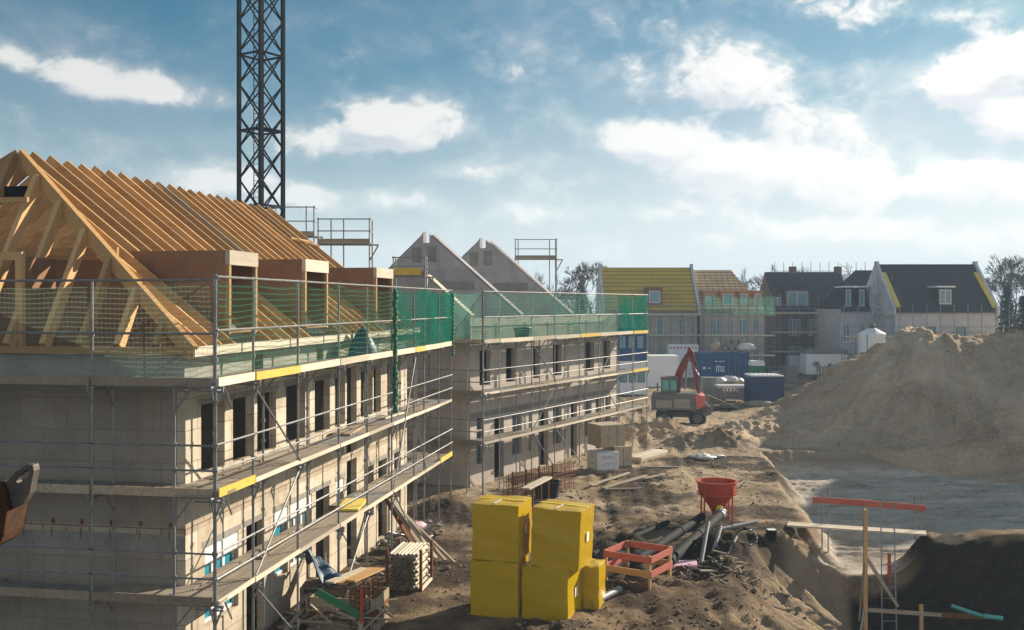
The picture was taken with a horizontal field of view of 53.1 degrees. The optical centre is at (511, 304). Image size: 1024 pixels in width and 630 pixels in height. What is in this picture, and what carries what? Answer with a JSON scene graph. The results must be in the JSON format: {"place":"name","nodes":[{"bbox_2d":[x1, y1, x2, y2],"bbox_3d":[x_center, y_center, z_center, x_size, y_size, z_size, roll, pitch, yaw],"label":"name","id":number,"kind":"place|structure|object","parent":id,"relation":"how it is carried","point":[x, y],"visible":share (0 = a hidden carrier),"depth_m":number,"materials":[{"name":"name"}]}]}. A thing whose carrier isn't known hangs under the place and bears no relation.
{"place":"outdoors","nodes":[
{"label":"outdoors","id":0,"kind":"place"},
{"bbox_2d":[0,462,39,544],"bbox_3d":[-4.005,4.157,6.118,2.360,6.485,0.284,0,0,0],"label":"bucket","id":1,"kind":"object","parent":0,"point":[16,493],"depth_m":6.05,"materials":[{"name":"metal"}]},
{"bbox_2d":[0,0,1023,311],"label":"sky","id":2,"kind":"structure","parent":0,"point":[733,135],"materials":[{"name":"blue"}]},
{"bbox_2d":[231,312,1023,629],"bbox_3d":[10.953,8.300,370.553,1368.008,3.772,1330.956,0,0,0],"label":"ground","id":3,"kind":"structure","parent":0,"point":[967,550],"depth_m":32.77,"materials":[{"name":"soil"}]},
{"bbox_2d":[0,150,419,629],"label":"house under construction","id":4,"kind":"structure","parent":3,"relation":"on","point":[65,220],"depth_m":21.70,"materials":[{"name":"concrete"}]},
{"bbox_2d":[205,532,236,622],"bbox_3d":[-6.081,5.650,21.197,0.160,1.560,1.510,0,0,10],"label":"window","id":5,"kind":"structure","parent":4,"relation":"in","point":[226,556],"depth_m":21.31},
{"bbox_2d":[275,507,286,576],"bbox_3d":[-5.552,5.650,24.277,0.160,1.560,0.760,0,0,10],"label":"window","id":6,"kind":"structure","parent":4,"relation":"in","point":[280,527],"depth_m":24.42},
{"bbox_2d":[270,206,322,331],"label":"roof platform","id":7,"kind":"structure","parent":4,"relation":"on","point":[308,234],"depth_m":40.98,"materials":[{"name":"grey metal"}]},
{"bbox_2d":[290,495,310,566],"bbox_3d":[-5.337,5.650,25.533,0.160,1.560,1.410,0,0,10],"label":"window","id":8,"kind":"structure","parent":4,"relation":"in","point":[302,502],"depth_m":25.49,"materials":[{"name":"white glass"}]},
{"bbox_2d":[0,274,454,629],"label":"scaffold","id":9,"kind":"object","parent":3,"relation":"on","point":[214,592],"visible":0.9,"depth_m":21.01,"materials":[{"name":"grey metal"}]},
{"bbox_2d":[257,534,296,558],"bbox_3d":[-5.206,5.345,22.696,0.200,0.040,2.200,0,0,7],"label":"loose board","id":10,"kind":"object","parent":9,"relation":"on","point":[270,551],"visible":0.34,"depth_m":22.61,"materials":[{"name":"brown wood"}]},
{"bbox_2d":[336,498,365,510],"bbox_3d":[-4.273,5.340,27.305,0.600,0.060,1.500,0,0,1],"label":"insulation sheet","id":11,"kind":"object","parent":9,"relation":"on","point":[357,504],"visible":0.67,"depth_m":27.16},
{"bbox_2d":[347,326,377,355],"bbox_3d":[-4.081,0.997,28.388,0.781,0.836,1.429,0,0,10],"label":"tarpaulin bundle","id":12,"kind":"object","parent":9,"relation":"on","point":[359,333],"visible":0.76,"depth_m":28.07,"materials":[{"name":"plastic"}]},
{"bbox_2d":[237,0,284,218],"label":"tower crane","id":13,"kind":"object","parent":3,"relation":"on","point":[260,52],"visible":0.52,"depth_m":54.69,"materials":[{"name":"metal"}]},
{"bbox_2d":[300,577,354,617],"bbox_3d":[-4.425,7.053,24.600,1.150,0.735,1.000,0,0,0],"label":"pallet stack","id":14,"kind":"object","parent":3,"relation":"on","point":[313,585],"visible":0.3,"depth_m":24.26,"materials":[{"name":"brown wood"}]},
{"bbox_2d":[299,548,345,588],"bbox_3d":[-4.424,6.388,24.603,1.185,1.346,1.025,0,0,0],"label":"tarpaulin","id":15,"kind":"object","parent":14,"relation":"on","point":[325,571],"visible":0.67,"depth_m":24.40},
{"bbox_2d":[317,218,378,332],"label":"roof platform","id":16,"kind":"structure","parent":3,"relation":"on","point":[331,242],"depth_m":38.99,"materials":[{"name":"grey metal"}]},
{"bbox_2d":[309,584,388,629],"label":"timber crate","id":17,"kind":"object","parent":3,"relation":"on","point":[316,601],"visible":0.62,"depth_m":23.15,"materials":[{"name":"grey wood"}]},
{"bbox_2d":[284,589,397,629],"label":"scrap timber","id":18,"kind":"object","parent":17,"relation":"on","point":[322,619],"visible":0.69,"depth_m":22.89,"materials":[{"name":"brown wood"}]},
{"bbox_2d":[315,589,365,618],"bbox_3d":[-3.800,6.650,22.675,1.216,0.616,0.096,0,0,18],"label":"scrap plank","id":19,"kind":"object","parent":18,"relation":"on","point":[334,601],"visible":1,"depth_m":22.66,"materials":[{"name":"green paint"}]},
{"bbox_2d":[337,567,373,584],"bbox_3d":[-3.700,6.540,24.675,0.240,0.160,1.919,0,0,15],"label":"scrap plank","id":20,"kind":"object","parent":18,"relation":"on","point":[342,582],"visible":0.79,"depth_m":24.24,"materials":[{"name":"brown wood"}]},
{"bbox_2d":[325,567,366,583],"bbox_3d":[-3.952,6.525,24.675,0.240,0.190,1.935,0,0,17],"label":"scrap plank","id":21,"kind":"object","parent":20,"relation":"on","point":[334,580],"visible":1,"depth_m":24.49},
{"bbox_2d":[345,567,384,581],"bbox_3d":[-3.520,6.510,24.675,0.240,0.220,1.910,0,0,14],"label":"scrap plank","id":22,"kind":"object","parent":20,"relation":"on","point":[368,573],"visible":1,"depth_m":24.55,"materials":[{"name":"brown wood"}]},
{"bbox_2d":[277,519,444,629],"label":"rubble","id":23,"kind":"object","parent":3,"relation":"on","point":[381,548],"visible":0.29,"depth_m":30.76,"materials":[{"name":"concrete"}]},
{"bbox_2d":[349,577,383,629],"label":"cage","id":24,"kind":"object","parent":3,"relation":"on","point":[362,593],"visible":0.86,"depth_m":22.79,"materials":[{"name":"red paint"}]},
{"bbox_2d":[376,483,414,542],"bbox_3d":[-3.450,6.410,30.800,1.884,1.958,0.160,0,0,41],"label":"leaning board","id":25,"kind":"object","parent":3,"relation":"on","point":[404,530],"visible":0.43,"depth_m":30.64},
{"bbox_2d":[387,497,429,556],"bbox_3d":[-3.200,6.520,30.625,2.024,1.742,0.140,0,0,43],"label":"leaning board","id":26,"kind":"object","parent":3,"relation":"on","point":[411,532],"visible":0.43,"depth_m":30.54,"materials":[{"name":"brown wood"}]},
{"bbox_2d":[385,538,432,591],"bbox_3d":[-2.705,6.891,27.068,0.970,1.100,1.418,0,0,9],"label":"tube rack","id":27,"kind":"object","parent":3,"relation":"on","point":[409,569],"visible":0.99,"depth_m":26.53,"materials":[{"name":"beige metal"}]},
{"bbox_2d":[388,521,435,541],"bbox_3d":[-2.980,7.044,31.395,0.650,0.728,1.769,0,0,40],"label":"wheelbarrow","id":28,"kind":"object","parent":3,"relation":"on","point":[427,528],"visible":0.48,"depth_m":31.42,"materials":[{"name":"grey paint"}]},
{"bbox_2d":[392,256,433,491],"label":"scaffolding","id":29,"kind":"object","parent":3,"relation":"on","point":[407,272],"depth_m":40.48,"materials":[{"name":"grey metal"}]},
{"bbox_2d":[393,499,437,558],"bbox_3d":[-2.950,6.630,30.450,2.167,1.525,0.120,0,0,45],"label":"leaning board","id":30,"kind":"object","parent":3,"relation":"on","point":[419,536],"visible":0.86,"depth_m":30.37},
{"bbox_2d":[403,510,446,561],"bbox_3d":[-2.700,6.740,30.275,0.100,1.308,2.311,0,0,-44],"label":"leaning board","id":31,"kind":"object","parent":3,"relation":"on","point":[435,549],"visible":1,"depth_m":30.09,"materials":[{"name":"brown wood"}]},
{"bbox_2d":[411,518,455,563],"bbox_3d":[-2.450,6.850,30.100,0.080,1.091,2.457,0,0,-42],"label":"leaning board","id":32,"kind":"object","parent":3,"relation":"on","point":[448,556],"visible":0.79,"depth_m":29.71,"materials":[{"name":"brown wood"}]},
{"bbox_2d":[303,232,615,487],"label":"house under construction","id":33,"kind":"structure","parent":3,"relation":"on","point":[476,268],"depth_m":46.04,"materials":[{"name":"concrete"}]},
{"bbox_2d":[512,414,517,453],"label":"window","id":34,"kind":"structure","parent":33,"relation":"in","point":[513,416],"depth_m":44.96,"materials":[{"name":"grey paint"}]},
{"bbox_2d":[470,553,528,617],"bbox_3d":[-0.291,6.748,24.879,1.198,1.376,1.273,0,0,13],"label":"wrapped pallet","id":35,"kind":"object","parent":3,"relation":"on","point":[496,586],"visible":0.66,"depth_m":24.27,"materials":[{"name":"plastic"}]},
{"bbox_2d":[472,494,531,561],"bbox_3d":[-0.227,5.393,24.854,1.199,1.358,1.275,1,0,16],"label":"wrapped pallet","id":36,"kind":"object","parent":35,"relation":"on","point":[501,526],"visible":1,"depth_m":24.30,"materials":[{"name":"yellow plastic"}]},
{"bbox_2d":[378,289,649,494],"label":"scaffold","id":37,"kind":"object","parent":3,"relation":"on","point":[483,441],"visible":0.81,"depth_m":44.94,"materials":[{"name":"grey metal"}]},
{"bbox_2d":[513,327,531,336],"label":"mortar tub","id":38,"kind":"object","parent":37,"relation":"on","point":[519,330],"visible":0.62,"depth_m":43.19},
{"bbox_2d":[525,481,548,514],"bbox_3d":[0.910,6.950,36.832,0.338,0.940,1.658,0,0,22],"label":"trestle","id":39,"kind":"object","parent":3,"relation":"on","point":[533,495],"visible":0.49,"depth_m":36.02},
{"bbox_2d":[521,476,551,489],"bbox_3d":[0.909,6.420,36.831,0.320,0.060,2.300,0,1,22],"label":"loose plank","id":40,"kind":"object","parent":39,"relation":"on","point":[536,483],"visible":1,"depth_m":36.68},
{"bbox_2d":[514,239,562,296],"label":"roof platform","id":41,"kind":"structure","parent":3,"relation":"on","point":[518,257],"depth_m":55.98,"materials":[{"name":"grey metal"}]},
{"bbox_2d":[503,461,575,498],"bbox_3d":[1.181,6.811,39.478,0.424,1.300,4.400,0,0,38],"label":"rebar mesh","id":42,"kind":"object","parent":3,"relation":"on","point":[525,473],"visible":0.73,"depth_m":39.44,"materials":[{"name":"metal"}]},
{"bbox_2d":[535,479,560,498],"bbox_3d":[1.343,7.102,39.292,1.100,0.640,1.100,0,0,0],"label":"mortar tub","id":43,"kind":"object","parent":3,"relation":"on","point":[554,486],"visible":0.73,"depth_m":38.90,"materials":[{"name":"black plastic"}]},
{"bbox_2d":[521,559,581,621],"bbox_3d":[0.981,6.852,24.678,1.195,1.378,1.333,0,0,19],"label":"wrapped pallet","id":44,"kind":"object","parent":3,"relation":"on","point":[549,594],"visible":0.73,"depth_m":24.09,"materials":[{"name":"yellow plastic"}]},
{"bbox_2d":[530,499,594,570],"bbox_3d":[1.234,5.510,24.666,1.242,1.398,1.314,3,-1,19],"label":"wrapped pallet","id":45,"kind":"object","parent":44,"relation":"on","point":[562,533],"visible":1,"depth_m":24.11,"materials":[{"name":"yellow plastic"}]},
{"bbox_2d":[552,286,592,309],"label":"bare tree","id":46,"kind":"object","parent":3,"relation":"on","point":[560,289],"visible":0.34,"depth_m":137.16,"materials":[{"name":"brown plant"}]},
{"bbox_2d":[572,282,588,313],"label":"conifer","id":47,"kind":"object","parent":3,"relation":"on","point":[577,300],"visible":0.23,"depth_m":121.66,"materials":[{"name":"green plant"}]},
{"bbox_2d":[558,261,606,313],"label":"bare tree","id":48,"kind":"object","parent":3,"relation":"on","point":[583,274],"visible":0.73,"depth_m":119.88,"materials":[{"name":"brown plant"}]},
{"bbox_2d":[582,558,605,609],"bbox_3d":[2.038,6.907,25.371,0.449,1.068,0.823,0,0,17],"label":"wrapped pallet","id":49,"kind":"object","parent":3,"relation":"on","point":[594,589],"visible":0.91,"depth_m":25.01,"materials":[{"name":"plastic"}]},
{"bbox_2d":[587,449,618,473],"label":"wrapped pallet","id":50,"kind":"object","parent":3,"relation":"on","point":[600,461],"visible":1,"depth_m":45.23,"materials":[{"name":"white plastic"}]},
{"bbox_2d":[590,586,621,607],"bbox_3d":[2.325,7.305,25.600,0.170,0.220,1.476,0,0,35],"label":"drain pipe","id":51,"kind":"object","parent":3,"relation":"on","point":[612,592],"visible":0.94,"depth_m":25.76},
{"bbox_2d":[413,417,811,629],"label":"soil clods","id":52,"kind":"object","parent":3,"relation":"on","point":[670,622],"visible":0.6,"depth_m":26.34,"materials":[{"name":"soil"}]},
{"bbox_2d":[604,444,631,467],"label":"block pallet","id":53,"kind":"object","parent":3,"relation":"on","point":[625,456],"visible":0.48,"depth_m":46.47,"materials":[{"name":"beige concrete"}]},
{"bbox_2d":[587,421,624,446],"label":"block pallet","id":54,"kind":"object","parent":53,"relation":"on","point":[607,434],"visible":1,"depth_m":45.75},
{"bbox_2d":[601,475,648,488],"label":"loose plank","id":55,"kind":"object","parent":3,"relation":"on","point":[624,481],"visible":1,"depth_m":42.18,"materials":[{"name":"brown wood"}]},
{"bbox_2d":[231,264,1021,331],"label":"woodland","id":56,"kind":"object","parent":3,"relation":"on","point":[570,304],"visible":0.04,"depth_m":202.41,"materials":[{"name":"brown plant"}]},
{"bbox_2d":[592,520,669,557],"bbox_3d":[3.700,7.170,31.500,0.180,0.200,5.048,0,0,34],"label":"drain pipe","id":57,"kind":"object","parent":3,"relation":"on","point":[653,528],"visible":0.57,"depth_m":32.29,"materials":[{"name":"black plastic"}]},
{"bbox_2d":[617,361,645,394],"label":"site cabin","id":58,"kind":"object","parent":3,"relation":"on","point":[624,384],"visible":0.49,"depth_m":84.00,"materials":[{"name":"metal"}]},
{"bbox_2d":[617,327,645,360],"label":"site cabin","id":59,"kind":"object","parent":58,"relation":"on","point":[624,345],"visible":0.47,"depth_m":83.96,"materials":[{"name":"blue paint"}]},
{"bbox_2d":[603,540,672,590],"bbox_3d":[3.420,7.065,27.750,1.425,0.930,1.425,0,0,33],"label":"guard frame","id":60,"kind":"object","parent":3,"relation":"on","point":[627,557],"visible":0.89,"depth_m":27.46,"materials":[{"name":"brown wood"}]},
{"bbox_2d":[595,264,700,353],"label":"house","id":61,"kind":"structure","parent":3,"relation":"on","point":[666,285],"depth_m":106.25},
{"bbox_2d":[632,449,666,462],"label":"plank stack","id":62,"kind":"object","parent":3,"relation":"on","point":[644,456],"visible":0.83,"depth_m":49.24,"materials":[{"name":"brown wood"}]},
{"bbox_2d":[608,298,703,353],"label":"scaffold","id":63,"kind":"object","parent":3,"relation":"on","point":[670,334],"visible":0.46,"depth_m":103.87,"materials":[{"name":"grey metal"}]},
{"bbox_2d":[647,354,678,386],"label":"container","id":64,"kind":"object","parent":3,"relation":"on","point":[658,365],"visible":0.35,"depth_m":92.02,"materials":[{"name":"metal"}]},
{"bbox_2d":[637,512,705,562],"bbox_3d":[4.975,7.140,31.600,0.300,0.379,5.888,0,0,28],"label":"drain pipe","id":65,"kind":"object","parent":3,"relation":"on","point":[679,531],"visible":0.91,"depth_m":31.67,"materials":[{"name":"black plastic"}]},
{"bbox_2d":[651,347,710,424],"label":"wheeled excavator","id":66,"kind":"object","parent":3,"relation":"on","point":[671,399],"visible":0.84,"depth_m":62.49,"materials":[{"name":"metal"}]},
{"bbox_2d":[665,344,697,377],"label":"container","id":67,"kind":"object","parent":3,"relation":"on","point":[680,350],"visible":0.49,"depth_m":103.00,"materials":[{"name":"metal"}]},
{"bbox_2d":[672,560,696,568],"bbox_3d":[4.747,7.274,28.643,0.840,0.090,0.500,-4,2,8],"label":"foam board","id":68,"kind":"object","parent":3,"relation":"on","point":[685,562],"visible":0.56,"depth_m":28.55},
{"bbox_2d":[663,508,726,564],"bbox_3d":[5.704,7.098,31.459,0.352,0.508,6.516,0,0,25],"label":"drain pipe","id":69,"kind":"object","parent":3,"relation":"on","point":[682,549],"visible":0.68,"depth_m":30.92,"materials":[{"name":"black plastic"}]},
{"bbox_2d":[699,521,709,562],"bbox_3d":[5.500,6.880,29.300,0.119,1.099,1.553,0,0,20],"label":"drain pipe","id":70,"kind":"object","parent":3,"relation":"on","point":[704,543],"visible":0.74,"depth_m":29.33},
{"bbox_2d":[689,453,725,459],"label":"foil rag","id":71,"kind":"object","parent":3,"relation":"on","point":[702,456],"visible":1,"depth_m":49.26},
{"bbox_2d":[700,377,716,398],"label":"block pallet","id":72,"kind":"object","parent":3,"relation":"on","point":[707,386],"visible":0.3,"depth_m":80.01,"materials":[{"name":"grey concrete"}]},
{"bbox_2d":[696,477,736,523],"bbox_3d":[7.000,6.724,35.000,1.382,1.394,1.382,0,0,-12],"label":"concrete hopper","id":73,"kind":"object","parent":3,"relation":"on","point":[716,493],"visible":0.79,"depth_m":34.58,"materials":[{"name":"red paint"}]},
{"bbox_2d":[711,525,722,552],"bbox_3d":[5.950,6.850,29.750,0.130,0.711,1.052,0,0,24],"label":"drain pipe","id":74,"kind":"object","parent":3,"relation":"on","point":[718,533],"visible":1,"depth_m":29.79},
{"bbox_2d":[653,550,782,610],"bbox_3d":[5.647,7.517,28.109,3.688,1.329,2.165,0,0,0],"label":"wood debris","id":75,"kind":"object","parent":3,"relation":"on","point":[712,575],"visible":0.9,"depth_m":27.98,"materials":[{"name":"wood"}]},
{"bbox_2d":[694,351,748,381],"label":"container","id":76,"kind":"object","parent":3,"relation":"on","point":[719,364],"visible":0.67,"depth_m":97.06,"materials":[{"name":"metal"}]},
{"bbox_2d":[737,343,756,351],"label":"foil bale","id":77,"kind":"object","parent":76,"relation":"on","point":[745,347],"visible":1,"depth_m":96.98},
{"bbox_2d":[714,384,743,400],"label":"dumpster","id":78,"kind":"object","parent":3,"relation":"on","point":[721,394],"visible":0.65,"depth_m":78.00,"materials":[{"name":"metal"}]},
{"bbox_2d":[694,270,764,360],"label":"house","id":79,"kind":"structure","parent":3,"relation":"on","point":[725,287],"depth_m":106.10,"materials":[{"name":"brick"}]},
{"bbox_2d":[717,520,756,529],"bbox_3d":[7.300,7.170,33.150,1.669,0.200,0.162,0,0,-33],"label":"drain pipe","id":80,"kind":"object","parent":3,"relation":"on","point":[739,525],"visible":0.81,"depth_m":33.13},
{"bbox_2d":[702,296,775,366],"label":"scaffold","id":81,"kind":"object","parent":3,"relation":"on","point":[746,326],"visible":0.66,"depth_m":102.88,"materials":[{"name":"grey metal"}]},
{"bbox_2d":[748,360,764,373],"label":"portable toilet","id":82,"kind":"object","parent":3,"relation":"on","point":[756,366],"visible":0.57,"depth_m":89.97,"materials":[{"name":"green paint"}]},
{"bbox_2d":[745,400,770,407],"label":"concrete lump","id":83,"kind":"object","parent":3,"relation":"on","point":[755,403],"visible":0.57,"depth_m":73.32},
{"bbox_2d":[744,373,783,402],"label":"tool container","id":84,"kind":"object","parent":3,"relation":"on","point":[765,386],"visible":0.73,"depth_m":75.00,"materials":[{"name":"metal"}]},
{"bbox_2d":[765,529,776,541],"bbox_3d":[8.121,7.222,32.058,0.370,0.360,0.364,0,0,0],"label":"bucket","id":85,"kind":"object","parent":3,"relation":"on","point":[771,534],"visible":1,"depth_m":31.94,"materials":[{"name":"black plastic"}]},
{"bbox_2d":[768,293,821,365],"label":"scaffold","id":86,"kind":"object","parent":3,"relation":"on","point":[789,328],"visible":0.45,"depth_m":110.87,"materials":[{"name":"grey metal"}]},
{"bbox_2d":[786,355,805,374],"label":"block pallet","id":87,"kind":"object","parent":3,"relation":"on","point":[792,360],"visible":0.31,"depth_m":106.00,"materials":[{"name":"grey concrete"}]},
{"bbox_2d":[760,266,842,365],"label":"house","id":88,"kind":"structure","parent":3,"relation":"on","point":[781,286],"depth_m":112.19,"materials":[{"name":"brick"}]},
{"bbox_2d":[790,319,800,334],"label":"window","id":89,"kind":"structure","parent":88,"relation":"in","point":[793,322],"depth_m":112.11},
{"bbox_2d":[798,349,847,378],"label":"site trailer","id":90,"kind":"object","parent":3,"relation":"on","point":[811,360],"visible":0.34,"depth_m":100.00,"materials":[{"name":"white paint"}]},
{"bbox_2d":[814,270,872,357],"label":"house","id":91,"kind":"structure","parent":3,"relation":"on","point":[849,292],"depth_m":103.96,"materials":[{"name":"brick"}]},
{"bbox_2d":[842,324,850,342],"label":"window","id":92,"kind":"structure","parent":91,"relation":"in","point":[847,326],"depth_m":103.10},
{"bbox_2d":[681,326,1023,484],"bbox_3d":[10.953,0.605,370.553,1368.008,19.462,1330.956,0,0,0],"label":"sand heap","id":93,"kind":"object","parent":3,"relation":"on","point":[994,453],"visible":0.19,"depth_m":55.76,"materials":[{"name":"sand"}]},
{"bbox_2d":[744,330,1020,450],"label":"sand clods","id":94,"kind":"object","parent":93,"relation":"on","point":[802,407],"visible":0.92,"depth_m":56.49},
{"bbox_2d":[787,522,926,535],"bbox_3d":[11.150,7.285,33.250,4.272,0.090,0.540,0,0,21],"label":"plank","id":95,"kind":"object","parent":3,"relation":"on","point":[856,528],"visible":1,"depth_m":33.14,"materials":[{"name":"wood"}]},
{"bbox_2d":[813,488,925,552],"bbox_3d":[11.631,7.227,33.423,3.499,2.331,0.218,0,0,21],"label":"barrier rail","id":96,"kind":"object","parent":3,"relation":"on","point":[914,507],"visible":0.97,"depth_m":33.37,"materials":[{"name":"wood"}]},
{"bbox_2d":[858,324,886,354],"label":"mortar silo","id":97,"kind":"object","parent":3,"relation":"on","point":[870,336],"visible":0.53,"depth_m":89.17,"materials":[{"name":"white paint"}]},
{"bbox_2d":[858,509,898,629],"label":"profile post","id":98,"kind":"object","parent":3,"relation":"on","point":[864,592],"visible":1,"depth_m":30.15,"materials":[{"name":"brown wood"}]},
{"bbox_2d":[880,499,896,629],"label":"ladder","id":99,"kind":"object","parent":3,"relation":"on","point":[894,564],"visible":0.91,"depth_m":31.16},
{"bbox_2d":[841,304,1009,360],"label":"scaffold","id":100,"kind":"object","parent":3,"relation":"on","point":[844,337],"visible":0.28,"depth_m":95.88,"materials":[{"name":"grey metal"}]},
{"bbox_2d":[868,604,987,629],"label":"batter rail","id":101,"kind":"object","parent":3,"relation":"on","point":[920,613],"visible":0.95,"depth_m":30.24,"materials":[{"name":"brown wood"}]},
{"bbox_2d":[866,261,999,339],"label":"house","id":102,"kind":"structure","parent":3,"relation":"on","point":[912,290],"depth_m":98.19,"materials":[{"name":"tile"}]},
{"bbox_2d":[951,604,982,617],"bbox_3d":[13.224,8.910,29.750,0.867,0.326,0.110,0,0,21],"label":"drain pipe","id":103,"kind":"object","parent":3,"relation":"on","point":[977,614],"visible":1,"depth_m":29.71,"materials":[{"name":"teal plastic"}]},
{"bbox_2d":[984,254,1023,328],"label":"bare tree","id":104,"kind":"object","parent":3,"relation":"on","point":[1003,266],"visible":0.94,"depth_m":120.87,"materials":[{"name":"brown plant"}]},
{"bbox_2d":[986,272,1023,327],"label":"bare tree","id":105,"kind":"object","parent":3,"relation":"on","point":[996,281],"visible":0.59,"depth_m":140.54,"materials":[{"name":"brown plant"}]},
{"bbox_2d":[996,285,1016,333],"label":"conifer","id":106,"kind":"object","parent":3,"relation":"on","point":[1007,295],"visible":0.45,"depth_m":115.63,"materials":[{"name":"green plant"}]},
{"bbox_2d":[1011,296,1023,330],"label":"conifer","id":107,"kind":"object","parent":3,"relation":"on","point":[1019,325],"visible":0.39,"depth_m":111.78,"materials":[{"name":"green plant"}]},
{"bbox_2d":[1012,268,1023,293],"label":"bare tree","id":108,"kind":"object","parent":3,"relation":"on","point":[1021,281],"visible":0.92,"depth_m":120.19,"materials":[{"name":"brown plant"}]},
{"bbox_2d":[704,393,738,409],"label":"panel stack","id":109,"kind":"object","parent":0,"point":[709,399],"visible":0.82,"depth_m":71.23,"materials":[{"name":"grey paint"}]},
{"bbox_2d":[782,366,797,383],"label":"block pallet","id":110,"kind":"object","parent":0,"point":[790,373],"visible":0.93,"depth_m":96.01,"materials":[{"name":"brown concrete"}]},
{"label":"block pallet","id":111,"kind":"object","parent":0,"visible":0},
{"bbox_2d":[716,376,743,383],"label":"foil pile","id":112,"kind":"object","parent":111,"relation":"on","point":[729,379],"visible":0.87,"depth_m":81.63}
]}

